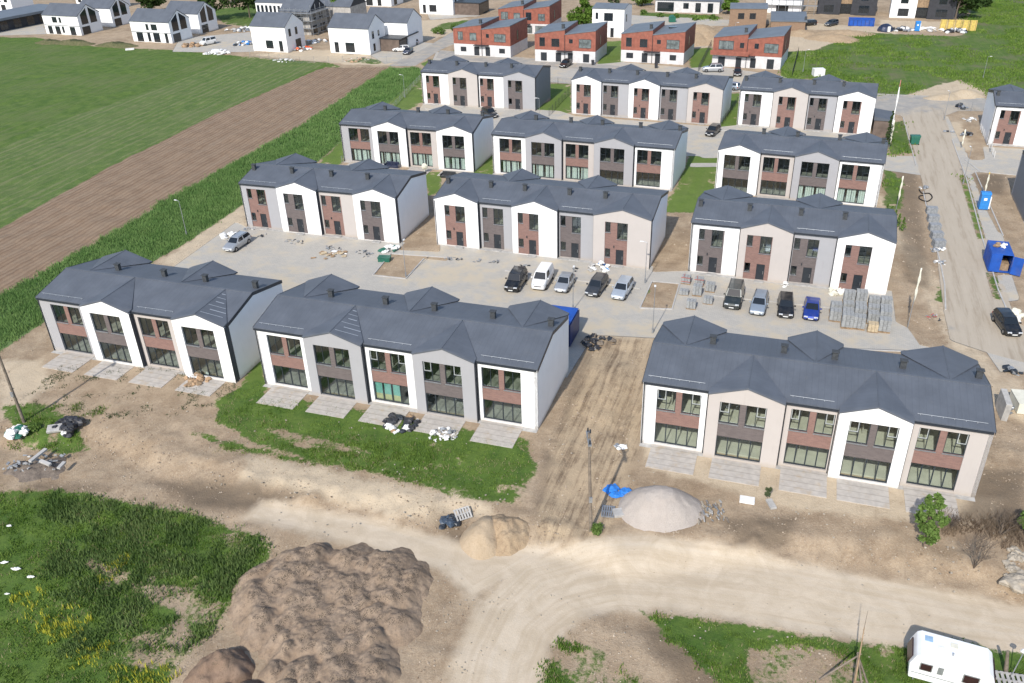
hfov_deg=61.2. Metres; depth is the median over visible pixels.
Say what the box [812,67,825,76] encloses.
white tank
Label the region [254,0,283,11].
house shell
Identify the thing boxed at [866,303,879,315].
paving stone pallet
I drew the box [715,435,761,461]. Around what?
glass doors
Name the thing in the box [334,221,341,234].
front door
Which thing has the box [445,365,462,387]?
window
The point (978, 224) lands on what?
kerb
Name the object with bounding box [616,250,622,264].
front door
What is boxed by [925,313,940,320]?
building waste
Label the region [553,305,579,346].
shipping container
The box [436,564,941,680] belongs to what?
loose stones
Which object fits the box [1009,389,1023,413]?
wrapped pack
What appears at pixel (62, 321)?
window
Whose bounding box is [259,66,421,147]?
crop plants
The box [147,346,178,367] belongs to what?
glass doors
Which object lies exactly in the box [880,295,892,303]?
paving stone pallet
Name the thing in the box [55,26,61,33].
window
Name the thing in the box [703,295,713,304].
paving stone pallet
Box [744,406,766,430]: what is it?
window
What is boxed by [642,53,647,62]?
front door
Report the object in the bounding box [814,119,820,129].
front door
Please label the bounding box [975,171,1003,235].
kerb
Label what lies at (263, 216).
front door
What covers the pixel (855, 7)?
dark house
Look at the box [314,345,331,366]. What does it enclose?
window
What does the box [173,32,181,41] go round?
glass doors
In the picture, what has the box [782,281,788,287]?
bulk bag
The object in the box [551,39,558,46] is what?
window
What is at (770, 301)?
kerb
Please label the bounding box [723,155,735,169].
window
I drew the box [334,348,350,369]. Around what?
window
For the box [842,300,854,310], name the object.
paving stone pallet
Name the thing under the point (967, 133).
building waste
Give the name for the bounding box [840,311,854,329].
paving stone pallet
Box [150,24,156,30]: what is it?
window
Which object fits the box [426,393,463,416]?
glass doors
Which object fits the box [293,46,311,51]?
building waste
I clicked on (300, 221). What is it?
front door
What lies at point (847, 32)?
sand heap
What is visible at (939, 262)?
building waste
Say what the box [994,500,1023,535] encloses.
bare shrub
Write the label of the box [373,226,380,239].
front door
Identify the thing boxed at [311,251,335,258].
building waste
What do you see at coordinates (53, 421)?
grass
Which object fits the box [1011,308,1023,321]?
bulk bag
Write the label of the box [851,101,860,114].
window
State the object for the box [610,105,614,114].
front door
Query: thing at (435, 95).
front door
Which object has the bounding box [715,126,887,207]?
terraced block
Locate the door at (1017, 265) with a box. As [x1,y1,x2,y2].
[1010,257,1023,275]
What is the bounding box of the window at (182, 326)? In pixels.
[182,326,199,346]
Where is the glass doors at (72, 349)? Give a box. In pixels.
[61,333,92,353]
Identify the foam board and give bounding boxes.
[46,423,61,433]
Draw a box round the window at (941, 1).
[939,0,947,4]
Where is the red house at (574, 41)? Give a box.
[534,20,607,63]
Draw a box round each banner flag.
[888,80,900,144]
[896,176,903,208]
[907,268,921,327]
[985,172,989,190]
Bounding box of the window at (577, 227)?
[572,217,580,233]
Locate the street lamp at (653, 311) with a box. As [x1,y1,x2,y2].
[652,285,655,332]
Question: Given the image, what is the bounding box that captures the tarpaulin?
[602,483,631,497]
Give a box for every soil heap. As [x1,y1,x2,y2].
[35,39,137,47]
[183,648,254,682]
[225,680,260,682]
[228,542,433,682]
[275,678,320,682]
[492,514,529,556]
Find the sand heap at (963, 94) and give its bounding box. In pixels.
[923,89,985,100]
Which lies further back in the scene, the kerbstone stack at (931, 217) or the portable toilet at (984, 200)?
the portable toilet at (984, 200)
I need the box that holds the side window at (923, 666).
[919,662,932,672]
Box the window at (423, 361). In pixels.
[423,361,440,383]
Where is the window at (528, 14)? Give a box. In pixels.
[526,12,530,19]
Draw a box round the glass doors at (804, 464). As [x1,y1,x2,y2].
[783,443,828,468]
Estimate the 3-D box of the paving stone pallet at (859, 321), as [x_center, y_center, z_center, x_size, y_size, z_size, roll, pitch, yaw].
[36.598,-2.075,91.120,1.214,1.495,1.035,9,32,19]
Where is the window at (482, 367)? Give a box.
[482,367,499,389]
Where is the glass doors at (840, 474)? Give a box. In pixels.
[839,455,890,482]
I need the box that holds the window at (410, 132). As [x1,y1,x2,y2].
[410,132,419,145]
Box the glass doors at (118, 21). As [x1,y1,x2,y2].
[114,18,122,25]
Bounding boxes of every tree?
[136,0,166,8]
[197,0,236,11]
[227,0,255,17]
[566,0,592,24]
[607,0,620,2]
[631,0,652,5]
[721,0,739,13]
[913,492,950,546]
[953,0,985,19]
[979,0,993,6]
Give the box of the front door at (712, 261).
[708,257,716,272]
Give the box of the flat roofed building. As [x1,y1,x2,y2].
[0,4,47,31]
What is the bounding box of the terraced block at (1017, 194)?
[1011,150,1023,221]
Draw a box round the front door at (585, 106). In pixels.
[583,103,587,113]
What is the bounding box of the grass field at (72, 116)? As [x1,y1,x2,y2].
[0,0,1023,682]
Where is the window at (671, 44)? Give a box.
[666,40,679,48]
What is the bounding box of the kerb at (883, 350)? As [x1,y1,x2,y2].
[863,349,901,351]
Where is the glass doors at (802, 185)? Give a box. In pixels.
[797,185,825,198]
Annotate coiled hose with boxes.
[918,189,932,201]
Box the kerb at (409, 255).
[372,253,446,275]
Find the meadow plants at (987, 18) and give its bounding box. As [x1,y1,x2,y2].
[690,0,1023,190]
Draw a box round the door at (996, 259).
[988,254,1002,271]
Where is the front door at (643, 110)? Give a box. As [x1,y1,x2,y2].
[640,108,645,117]
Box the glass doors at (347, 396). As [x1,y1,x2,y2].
[319,376,354,398]
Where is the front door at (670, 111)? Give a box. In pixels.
[668,109,672,119]
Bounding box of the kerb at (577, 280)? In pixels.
[505,270,639,288]
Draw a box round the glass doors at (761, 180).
[760,180,786,195]
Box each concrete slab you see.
[612,508,623,517]
[739,495,754,504]
[765,498,776,509]
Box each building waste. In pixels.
[181,42,203,47]
[224,26,249,31]
[233,40,252,45]
[273,58,294,62]
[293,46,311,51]
[306,38,327,43]
[311,251,335,258]
[344,57,369,62]
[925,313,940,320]
[930,247,945,252]
[933,260,946,264]
[955,103,968,109]
[960,131,973,135]
[962,117,978,121]
[993,242,1007,247]
[1002,364,1023,375]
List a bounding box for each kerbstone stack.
[925,205,938,213]
[926,213,939,221]
[928,222,941,230]
[929,230,943,238]
[931,238,946,246]
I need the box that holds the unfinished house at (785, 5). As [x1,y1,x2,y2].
[764,0,815,14]
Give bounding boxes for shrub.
[28,421,40,431]
[432,26,445,33]
[590,522,603,535]
[640,9,647,14]
[947,512,963,527]
[958,530,999,568]
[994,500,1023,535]
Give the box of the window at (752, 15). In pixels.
[749,13,755,18]
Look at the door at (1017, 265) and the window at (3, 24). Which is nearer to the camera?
the door at (1017, 265)
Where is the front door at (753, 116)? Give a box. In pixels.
[750,114,756,124]
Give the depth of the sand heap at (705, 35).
219.24 m
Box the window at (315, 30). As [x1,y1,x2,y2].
[313,24,317,32]
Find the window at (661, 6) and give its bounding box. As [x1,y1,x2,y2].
[657,2,673,11]
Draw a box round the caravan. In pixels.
[907,630,995,682]
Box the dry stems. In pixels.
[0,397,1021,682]
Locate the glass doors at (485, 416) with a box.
[483,399,521,423]
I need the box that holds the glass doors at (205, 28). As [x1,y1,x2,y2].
[201,24,208,32]
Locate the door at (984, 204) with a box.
[980,196,989,208]
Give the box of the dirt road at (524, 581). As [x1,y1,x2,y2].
[243,500,1023,682]
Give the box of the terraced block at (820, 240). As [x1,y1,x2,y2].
[687,185,896,294]
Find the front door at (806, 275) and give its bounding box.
[801,267,811,282]
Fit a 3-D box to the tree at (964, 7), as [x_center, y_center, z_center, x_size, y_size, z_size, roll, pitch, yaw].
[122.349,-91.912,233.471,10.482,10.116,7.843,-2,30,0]
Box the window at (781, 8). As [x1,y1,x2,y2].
[776,5,788,10]
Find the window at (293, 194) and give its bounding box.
[293,194,303,210]
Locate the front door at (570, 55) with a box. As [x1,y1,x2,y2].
[568,53,572,61]
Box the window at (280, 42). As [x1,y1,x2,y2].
[279,41,283,51]
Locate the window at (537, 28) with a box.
[535,26,544,31]
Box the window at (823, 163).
[815,163,829,178]
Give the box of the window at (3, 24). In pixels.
[0,20,8,30]
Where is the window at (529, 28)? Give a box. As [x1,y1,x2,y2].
[527,26,531,32]
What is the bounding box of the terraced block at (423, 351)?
[253,274,568,432]
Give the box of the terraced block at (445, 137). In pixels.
[339,101,493,172]
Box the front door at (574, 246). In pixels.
[571,243,578,257]
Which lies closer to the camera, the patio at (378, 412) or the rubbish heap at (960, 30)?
the patio at (378, 412)
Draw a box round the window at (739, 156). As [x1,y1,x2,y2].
[738,156,750,170]
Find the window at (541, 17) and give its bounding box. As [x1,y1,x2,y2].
[538,14,544,20]
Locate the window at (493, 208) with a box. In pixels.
[493,208,502,225]
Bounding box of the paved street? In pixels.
[0,14,1023,377]
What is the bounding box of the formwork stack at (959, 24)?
[939,19,977,30]
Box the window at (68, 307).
[68,307,84,326]
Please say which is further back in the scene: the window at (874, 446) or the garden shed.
the garden shed
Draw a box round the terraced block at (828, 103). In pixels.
[736,70,878,134]
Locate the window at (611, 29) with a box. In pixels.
[610,28,613,36]
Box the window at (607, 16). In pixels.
[604,13,612,20]
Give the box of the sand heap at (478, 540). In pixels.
[460,516,496,559]
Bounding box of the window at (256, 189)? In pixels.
[256,189,266,205]
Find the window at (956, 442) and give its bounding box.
[941,432,968,456]
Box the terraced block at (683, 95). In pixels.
[571,64,733,124]
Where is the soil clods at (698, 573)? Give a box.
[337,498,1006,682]
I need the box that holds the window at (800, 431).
[788,409,809,432]
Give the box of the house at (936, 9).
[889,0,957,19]
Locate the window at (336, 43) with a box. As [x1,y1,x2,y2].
[334,42,339,51]
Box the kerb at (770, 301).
[712,295,829,307]
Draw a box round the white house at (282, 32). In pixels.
[249,11,305,52]
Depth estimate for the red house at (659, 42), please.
199.98 m
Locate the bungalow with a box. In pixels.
[655,0,723,13]
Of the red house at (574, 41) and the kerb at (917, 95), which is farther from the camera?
the red house at (574, 41)
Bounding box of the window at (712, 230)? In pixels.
[710,230,722,247]
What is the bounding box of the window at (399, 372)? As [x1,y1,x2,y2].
[390,353,406,375]
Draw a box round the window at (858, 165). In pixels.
[856,165,869,181]
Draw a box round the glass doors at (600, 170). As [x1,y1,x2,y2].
[600,170,623,184]
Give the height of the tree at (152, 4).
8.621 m
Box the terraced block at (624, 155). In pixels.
[491,110,688,190]
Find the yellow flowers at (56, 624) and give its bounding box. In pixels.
[9,584,93,644]
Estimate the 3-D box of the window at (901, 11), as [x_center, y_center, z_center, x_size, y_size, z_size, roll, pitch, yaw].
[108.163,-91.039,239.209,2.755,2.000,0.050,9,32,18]
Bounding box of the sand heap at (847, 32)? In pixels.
[816,29,874,36]
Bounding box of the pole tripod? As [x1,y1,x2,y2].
[819,612,867,682]
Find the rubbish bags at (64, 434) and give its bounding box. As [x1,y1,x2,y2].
[61,431,73,437]
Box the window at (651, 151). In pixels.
[650,151,661,165]
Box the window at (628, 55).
[626,53,632,57]
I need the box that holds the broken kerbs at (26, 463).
[2,453,65,471]
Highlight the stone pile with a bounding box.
[1002,545,1023,575]
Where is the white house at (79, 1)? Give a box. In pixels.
[76,0,130,5]
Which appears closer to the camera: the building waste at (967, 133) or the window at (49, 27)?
the building waste at (967, 133)
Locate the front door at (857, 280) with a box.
[852,275,862,290]
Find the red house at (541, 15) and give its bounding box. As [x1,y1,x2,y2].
[498,0,561,33]
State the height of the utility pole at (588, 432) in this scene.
9.804 m
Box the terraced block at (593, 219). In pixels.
[433,168,668,269]
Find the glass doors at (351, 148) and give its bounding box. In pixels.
[351,148,368,160]
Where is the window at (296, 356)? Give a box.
[286,338,302,358]
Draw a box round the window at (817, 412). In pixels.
[813,412,835,436]
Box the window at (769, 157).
[762,157,774,172]
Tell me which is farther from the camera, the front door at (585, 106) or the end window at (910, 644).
the front door at (585, 106)
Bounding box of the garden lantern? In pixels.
[422,163,427,170]
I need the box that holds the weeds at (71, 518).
[33,488,276,665]
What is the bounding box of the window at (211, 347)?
[200,329,216,349]
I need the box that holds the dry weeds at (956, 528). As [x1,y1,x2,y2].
[937,505,981,536]
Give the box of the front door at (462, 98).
[460,96,464,105]
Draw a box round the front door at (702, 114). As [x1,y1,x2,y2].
[699,112,704,122]
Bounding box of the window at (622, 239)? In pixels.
[616,223,627,240]
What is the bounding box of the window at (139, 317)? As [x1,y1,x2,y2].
[139,317,155,337]
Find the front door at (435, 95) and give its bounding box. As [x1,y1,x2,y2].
[434,94,437,102]
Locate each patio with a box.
[42,352,93,372]
[84,361,134,379]
[128,366,180,387]
[175,378,225,396]
[256,385,309,408]
[305,396,356,418]
[358,402,410,427]
[408,166,433,174]
[414,414,465,437]
[437,170,463,175]
[470,420,522,447]
[645,444,697,474]
[708,458,760,486]
[758,195,785,199]
[779,465,826,497]
[837,478,889,508]
[903,485,959,520]
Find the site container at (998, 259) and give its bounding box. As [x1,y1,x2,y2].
[983,240,1023,275]
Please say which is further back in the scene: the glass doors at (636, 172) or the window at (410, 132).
the window at (410, 132)
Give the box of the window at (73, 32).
[69,27,76,34]
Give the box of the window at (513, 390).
[504,370,520,392]
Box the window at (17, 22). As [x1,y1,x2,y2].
[13,18,22,27]
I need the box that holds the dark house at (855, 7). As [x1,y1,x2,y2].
[816,0,877,15]
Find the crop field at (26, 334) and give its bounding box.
[0,68,420,350]
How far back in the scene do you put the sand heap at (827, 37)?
218.13 m
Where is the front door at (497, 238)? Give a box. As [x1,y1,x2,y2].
[494,234,500,248]
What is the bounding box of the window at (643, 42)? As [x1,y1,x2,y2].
[640,39,647,46]
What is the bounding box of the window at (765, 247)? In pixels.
[758,236,771,254]
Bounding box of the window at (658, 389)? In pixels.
[656,389,675,412]
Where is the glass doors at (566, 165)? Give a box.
[566,165,587,179]
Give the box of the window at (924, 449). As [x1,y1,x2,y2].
[914,428,940,452]
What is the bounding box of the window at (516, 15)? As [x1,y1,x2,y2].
[513,13,519,18]
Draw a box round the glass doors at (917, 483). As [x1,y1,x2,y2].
[906,462,958,489]
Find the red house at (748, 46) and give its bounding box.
[710,24,791,69]
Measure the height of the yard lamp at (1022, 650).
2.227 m
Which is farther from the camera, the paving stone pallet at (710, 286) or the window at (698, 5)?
the window at (698, 5)
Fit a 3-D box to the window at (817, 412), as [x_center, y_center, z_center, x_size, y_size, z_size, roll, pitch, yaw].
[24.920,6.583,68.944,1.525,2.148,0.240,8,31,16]
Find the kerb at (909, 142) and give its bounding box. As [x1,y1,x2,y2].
[903,117,916,165]
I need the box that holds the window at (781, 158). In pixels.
[777,158,789,173]
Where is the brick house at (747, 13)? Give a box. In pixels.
[729,3,767,28]
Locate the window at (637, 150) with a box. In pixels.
[637,150,647,163]
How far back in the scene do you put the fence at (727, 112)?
161.19 m
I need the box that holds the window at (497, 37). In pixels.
[494,34,505,42]
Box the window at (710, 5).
[707,3,713,12]
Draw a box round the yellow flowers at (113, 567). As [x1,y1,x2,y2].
[97,553,129,582]
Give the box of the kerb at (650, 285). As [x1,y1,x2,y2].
[639,280,678,307]
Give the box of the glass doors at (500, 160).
[500,160,521,172]
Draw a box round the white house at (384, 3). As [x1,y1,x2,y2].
[365,0,402,6]
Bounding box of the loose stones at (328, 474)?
[25,380,519,536]
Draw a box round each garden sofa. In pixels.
[384,161,400,167]
[440,171,456,177]
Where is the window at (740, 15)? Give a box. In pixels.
[738,13,744,18]
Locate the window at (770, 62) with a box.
[766,59,773,68]
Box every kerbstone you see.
[28,448,46,462]
[39,459,51,465]
[57,461,65,468]
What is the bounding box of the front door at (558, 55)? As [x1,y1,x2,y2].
[556,52,560,61]
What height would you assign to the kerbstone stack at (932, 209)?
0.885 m
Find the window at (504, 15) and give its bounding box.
[501,12,507,19]
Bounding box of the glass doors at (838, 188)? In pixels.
[836,188,865,203]
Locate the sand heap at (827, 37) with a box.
[790,29,859,42]
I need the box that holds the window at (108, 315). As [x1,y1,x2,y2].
[108,315,124,335]
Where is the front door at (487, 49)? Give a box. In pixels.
[485,47,489,55]
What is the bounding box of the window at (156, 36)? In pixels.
[153,33,160,41]
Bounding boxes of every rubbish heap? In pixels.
[4,424,28,439]
[183,370,211,386]
[220,231,235,238]
[382,412,420,434]
[439,513,461,529]
[580,333,615,350]
[587,260,613,272]
[828,287,844,295]
[893,26,913,31]
[920,26,944,31]
[944,27,967,33]
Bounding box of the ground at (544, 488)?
[0,0,1023,682]
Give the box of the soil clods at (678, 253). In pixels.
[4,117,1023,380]
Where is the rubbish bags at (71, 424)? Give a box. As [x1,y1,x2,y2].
[52,416,86,432]
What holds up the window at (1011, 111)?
in the terraced block at (1004, 104)
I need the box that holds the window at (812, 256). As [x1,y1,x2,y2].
[805,239,815,257]
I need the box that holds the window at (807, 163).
[800,163,813,176]
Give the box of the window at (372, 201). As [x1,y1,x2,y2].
[371,201,380,217]
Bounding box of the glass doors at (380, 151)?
[380,151,400,164]
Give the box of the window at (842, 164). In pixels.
[840,164,853,179]
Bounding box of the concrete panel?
[995,388,1012,421]
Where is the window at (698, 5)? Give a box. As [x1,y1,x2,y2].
[695,3,700,11]
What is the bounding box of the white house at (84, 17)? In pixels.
[41,0,130,35]
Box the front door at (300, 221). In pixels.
[297,219,304,232]
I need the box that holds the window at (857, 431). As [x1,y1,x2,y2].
[846,421,870,445]
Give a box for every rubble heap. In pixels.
[3,457,66,481]
[429,426,457,441]
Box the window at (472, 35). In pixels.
[469,33,476,40]
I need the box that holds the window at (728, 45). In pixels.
[718,40,733,49]
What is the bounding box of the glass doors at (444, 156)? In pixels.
[444,156,465,169]
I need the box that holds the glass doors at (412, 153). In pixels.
[412,153,432,166]
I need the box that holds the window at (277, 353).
[267,335,284,355]
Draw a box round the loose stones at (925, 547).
[532,439,1005,592]
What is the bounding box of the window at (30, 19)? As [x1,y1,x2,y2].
[26,15,35,24]
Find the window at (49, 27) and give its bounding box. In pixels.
[48,26,53,33]
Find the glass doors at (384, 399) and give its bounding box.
[373,381,409,404]
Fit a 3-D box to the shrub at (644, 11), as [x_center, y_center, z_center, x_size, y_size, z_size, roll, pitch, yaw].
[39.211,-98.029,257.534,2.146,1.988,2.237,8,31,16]
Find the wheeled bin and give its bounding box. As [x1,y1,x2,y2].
[910,134,920,144]
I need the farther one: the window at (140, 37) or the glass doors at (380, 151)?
the window at (140, 37)
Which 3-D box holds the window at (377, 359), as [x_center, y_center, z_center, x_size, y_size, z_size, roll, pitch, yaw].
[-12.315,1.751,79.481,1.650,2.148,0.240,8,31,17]
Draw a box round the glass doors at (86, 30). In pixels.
[82,25,91,34]
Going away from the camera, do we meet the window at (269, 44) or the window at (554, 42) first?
the window at (554, 42)
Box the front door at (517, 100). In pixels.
[515,99,519,108]
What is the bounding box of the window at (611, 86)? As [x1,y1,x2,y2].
[611,86,617,97]
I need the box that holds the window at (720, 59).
[718,56,724,65]
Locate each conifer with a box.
[885,111,894,143]
[897,213,901,225]
[899,217,906,230]
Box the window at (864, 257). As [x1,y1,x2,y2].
[857,246,871,265]
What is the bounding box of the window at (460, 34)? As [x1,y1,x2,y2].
[457,31,462,39]
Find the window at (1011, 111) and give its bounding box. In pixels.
[1008,111,1019,124]
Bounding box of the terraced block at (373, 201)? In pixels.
[238,153,428,243]
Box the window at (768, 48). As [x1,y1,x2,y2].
[764,44,778,53]
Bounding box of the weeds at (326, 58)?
[249,51,401,62]
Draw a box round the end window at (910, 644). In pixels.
[907,637,913,660]
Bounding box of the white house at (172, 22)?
[129,0,218,43]
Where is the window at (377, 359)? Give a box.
[369,350,386,371]
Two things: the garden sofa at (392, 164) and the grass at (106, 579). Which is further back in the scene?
the garden sofa at (392, 164)
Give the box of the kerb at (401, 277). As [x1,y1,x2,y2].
[374,258,423,278]
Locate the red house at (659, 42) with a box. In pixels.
[621,21,695,64]
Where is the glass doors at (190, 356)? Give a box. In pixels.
[190,356,223,377]
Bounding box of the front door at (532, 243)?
[529,240,535,254]
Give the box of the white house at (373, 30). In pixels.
[327,7,422,54]
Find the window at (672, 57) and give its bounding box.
[669,55,675,60]
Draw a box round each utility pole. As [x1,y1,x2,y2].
[0,356,25,422]
[586,428,592,531]
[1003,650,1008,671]
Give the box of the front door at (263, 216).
[260,214,267,226]
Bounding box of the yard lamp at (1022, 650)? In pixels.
[1010,649,1023,678]
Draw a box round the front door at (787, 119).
[784,117,789,126]
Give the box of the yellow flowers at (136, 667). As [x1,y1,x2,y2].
[66,637,181,682]
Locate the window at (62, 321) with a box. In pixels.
[51,304,68,323]
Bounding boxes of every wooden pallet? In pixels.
[453,506,472,520]
[601,505,614,517]
[995,670,1023,682]
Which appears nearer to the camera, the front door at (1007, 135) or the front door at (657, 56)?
the front door at (1007, 135)
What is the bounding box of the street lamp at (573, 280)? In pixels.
[572,265,574,307]
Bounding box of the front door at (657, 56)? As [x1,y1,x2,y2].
[655,54,659,62]
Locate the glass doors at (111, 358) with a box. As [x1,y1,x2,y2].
[100,342,131,362]
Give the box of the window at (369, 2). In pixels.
[366,0,372,4]
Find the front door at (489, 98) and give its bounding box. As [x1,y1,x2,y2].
[487,97,491,106]
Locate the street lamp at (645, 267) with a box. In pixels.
[640,241,646,282]
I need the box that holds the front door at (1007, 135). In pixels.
[1002,132,1011,143]
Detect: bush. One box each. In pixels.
[764,487,772,497]
[1017,510,1023,534]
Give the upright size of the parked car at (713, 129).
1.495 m
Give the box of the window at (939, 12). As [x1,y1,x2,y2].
[935,9,947,16]
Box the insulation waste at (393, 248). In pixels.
[378,244,399,252]
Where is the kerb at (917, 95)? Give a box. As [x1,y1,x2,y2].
[880,94,984,98]
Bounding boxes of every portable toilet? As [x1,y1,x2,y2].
[914,21,920,30]
[977,191,991,209]
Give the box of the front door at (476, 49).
[474,46,479,55]
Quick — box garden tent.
[877,23,892,32]
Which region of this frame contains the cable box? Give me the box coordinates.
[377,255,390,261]
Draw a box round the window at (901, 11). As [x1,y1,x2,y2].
[897,8,908,15]
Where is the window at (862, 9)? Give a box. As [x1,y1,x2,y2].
[858,6,869,12]
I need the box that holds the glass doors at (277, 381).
[273,365,307,387]
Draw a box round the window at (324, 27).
[320,22,325,30]
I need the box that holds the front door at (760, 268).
[755,264,764,279]
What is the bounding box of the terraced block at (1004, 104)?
[980,84,1023,147]
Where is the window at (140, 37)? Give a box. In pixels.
[136,32,143,40]
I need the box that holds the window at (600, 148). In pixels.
[600,148,610,161]
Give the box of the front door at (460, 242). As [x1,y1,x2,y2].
[456,232,463,245]
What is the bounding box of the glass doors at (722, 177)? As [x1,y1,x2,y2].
[722,177,747,192]
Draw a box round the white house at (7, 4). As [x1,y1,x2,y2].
[0,0,33,10]
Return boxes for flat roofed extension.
[770,11,806,30]
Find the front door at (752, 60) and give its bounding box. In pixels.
[750,58,755,67]
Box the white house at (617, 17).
[592,2,631,37]
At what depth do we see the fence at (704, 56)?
200.50 m
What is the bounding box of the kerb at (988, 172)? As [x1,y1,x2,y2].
[965,159,1015,175]
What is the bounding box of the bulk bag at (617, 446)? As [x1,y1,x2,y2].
[613,443,627,449]
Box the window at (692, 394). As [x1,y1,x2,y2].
[680,394,701,416]
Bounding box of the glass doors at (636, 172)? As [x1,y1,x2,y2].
[636,172,659,186]
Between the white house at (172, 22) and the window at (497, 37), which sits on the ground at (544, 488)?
the white house at (172, 22)
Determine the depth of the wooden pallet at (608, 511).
67.52 m
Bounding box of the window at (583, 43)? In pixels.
[579,39,590,48]
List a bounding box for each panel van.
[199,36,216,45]
[531,262,553,289]
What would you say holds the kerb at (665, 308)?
on the paved street
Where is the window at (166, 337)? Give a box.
[156,320,171,339]
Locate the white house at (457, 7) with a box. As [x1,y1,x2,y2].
[419,0,488,14]
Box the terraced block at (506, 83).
[420,55,550,110]
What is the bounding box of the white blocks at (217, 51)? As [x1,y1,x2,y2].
[203,49,230,54]
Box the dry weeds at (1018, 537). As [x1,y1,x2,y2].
[963,506,1023,552]
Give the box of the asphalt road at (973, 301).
[390,32,1023,361]
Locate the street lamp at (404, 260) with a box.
[402,239,406,276]
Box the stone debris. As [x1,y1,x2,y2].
[697,500,728,524]
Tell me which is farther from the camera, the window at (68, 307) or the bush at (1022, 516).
the window at (68, 307)
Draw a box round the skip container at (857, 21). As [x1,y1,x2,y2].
[848,17,874,25]
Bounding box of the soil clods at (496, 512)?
[0,352,1023,682]
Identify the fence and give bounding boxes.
[341,75,419,160]
[550,86,570,111]
[698,40,711,70]
[720,97,737,124]
[958,101,984,110]
[980,124,995,156]
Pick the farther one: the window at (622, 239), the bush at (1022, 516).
the window at (622, 239)
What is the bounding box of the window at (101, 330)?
[91,313,108,332]
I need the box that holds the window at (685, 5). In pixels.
[683,3,688,8]
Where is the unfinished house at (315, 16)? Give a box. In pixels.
[275,0,366,34]
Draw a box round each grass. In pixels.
[0,438,436,682]
[4,401,108,450]
[15,362,236,420]
[82,384,532,551]
[533,610,1023,682]
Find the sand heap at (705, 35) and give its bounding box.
[694,24,718,46]
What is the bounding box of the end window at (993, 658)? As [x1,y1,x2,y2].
[993,658,995,682]
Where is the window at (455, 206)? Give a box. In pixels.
[455,206,464,222]
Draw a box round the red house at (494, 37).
[453,16,527,57]
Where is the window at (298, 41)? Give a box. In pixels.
[295,38,301,46]
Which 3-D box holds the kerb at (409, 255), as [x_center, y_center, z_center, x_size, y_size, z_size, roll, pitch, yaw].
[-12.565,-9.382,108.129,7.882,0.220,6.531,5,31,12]
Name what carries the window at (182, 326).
in the terraced block at (138, 310)
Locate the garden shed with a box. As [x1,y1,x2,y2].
[871,108,892,137]
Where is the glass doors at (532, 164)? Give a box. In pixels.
[532,164,553,177]
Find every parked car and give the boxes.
[223,230,250,251]
[392,45,409,51]
[403,47,412,54]
[481,106,497,116]
[504,265,527,291]
[554,271,575,292]
[559,58,571,67]
[585,272,608,296]
[610,275,633,299]
[702,63,723,71]
[705,123,720,136]
[723,278,744,308]
[732,81,740,90]
[733,67,741,75]
[749,288,768,314]
[777,291,795,317]
[802,296,821,319]
[805,19,817,25]
[824,19,838,26]
[992,307,1022,335]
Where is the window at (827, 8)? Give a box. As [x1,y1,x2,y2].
[823,5,833,11]
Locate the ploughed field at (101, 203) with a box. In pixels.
[0,67,385,294]
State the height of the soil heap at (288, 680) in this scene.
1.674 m
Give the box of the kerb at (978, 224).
[952,139,1006,307]
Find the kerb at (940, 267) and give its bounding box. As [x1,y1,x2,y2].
[923,191,945,309]
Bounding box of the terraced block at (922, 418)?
[639,315,996,501]
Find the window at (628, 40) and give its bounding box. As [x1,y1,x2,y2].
[626,37,631,46]
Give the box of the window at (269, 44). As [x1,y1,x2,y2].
[265,40,273,48]
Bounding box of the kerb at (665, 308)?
[640,283,679,309]
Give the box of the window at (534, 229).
[529,214,538,230]
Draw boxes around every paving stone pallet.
[679,288,688,295]
[681,274,690,284]
[686,298,696,309]
[692,283,702,296]
[695,275,703,286]
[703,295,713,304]
[705,281,715,292]
[828,307,841,322]
[829,300,842,313]
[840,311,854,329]
[841,306,853,318]
[842,289,855,303]
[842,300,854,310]
[853,313,866,330]
[854,300,866,311]
[854,304,866,313]
[855,288,867,301]
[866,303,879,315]
[866,309,879,323]
[866,321,878,332]
[867,295,880,306]
[878,316,891,333]
[879,303,891,310]
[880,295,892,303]
[880,307,892,316]
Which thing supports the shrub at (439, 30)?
on the ground at (544, 488)
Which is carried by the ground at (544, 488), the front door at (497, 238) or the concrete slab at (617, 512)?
the concrete slab at (617, 512)
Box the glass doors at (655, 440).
[654,422,697,447]
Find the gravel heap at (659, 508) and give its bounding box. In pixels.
[618,485,704,532]
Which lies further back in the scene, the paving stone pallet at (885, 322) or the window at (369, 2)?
the window at (369, 2)
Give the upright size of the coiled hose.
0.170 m
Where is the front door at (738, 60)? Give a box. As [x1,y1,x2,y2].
[735,57,740,66]
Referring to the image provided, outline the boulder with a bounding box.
[999,573,1023,593]
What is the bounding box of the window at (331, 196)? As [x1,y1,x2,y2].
[331,196,341,212]
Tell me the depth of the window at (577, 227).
106.62 m
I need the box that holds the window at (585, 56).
[583,54,588,62]
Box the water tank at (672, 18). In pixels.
[668,15,675,21]
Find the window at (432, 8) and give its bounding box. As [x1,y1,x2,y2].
[429,5,436,11]
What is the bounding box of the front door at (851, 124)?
[847,122,854,132]
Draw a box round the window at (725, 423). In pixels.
[718,402,739,425]
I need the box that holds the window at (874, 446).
[873,425,899,450]
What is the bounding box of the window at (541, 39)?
[539,37,544,45]
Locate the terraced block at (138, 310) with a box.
[35,250,282,382]
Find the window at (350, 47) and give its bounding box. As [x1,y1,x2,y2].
[345,42,354,51]
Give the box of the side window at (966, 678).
[961,674,980,682]
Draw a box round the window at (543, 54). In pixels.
[541,52,546,60]
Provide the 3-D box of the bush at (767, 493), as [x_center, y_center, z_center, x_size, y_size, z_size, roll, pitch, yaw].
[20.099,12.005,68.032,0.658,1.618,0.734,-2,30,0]

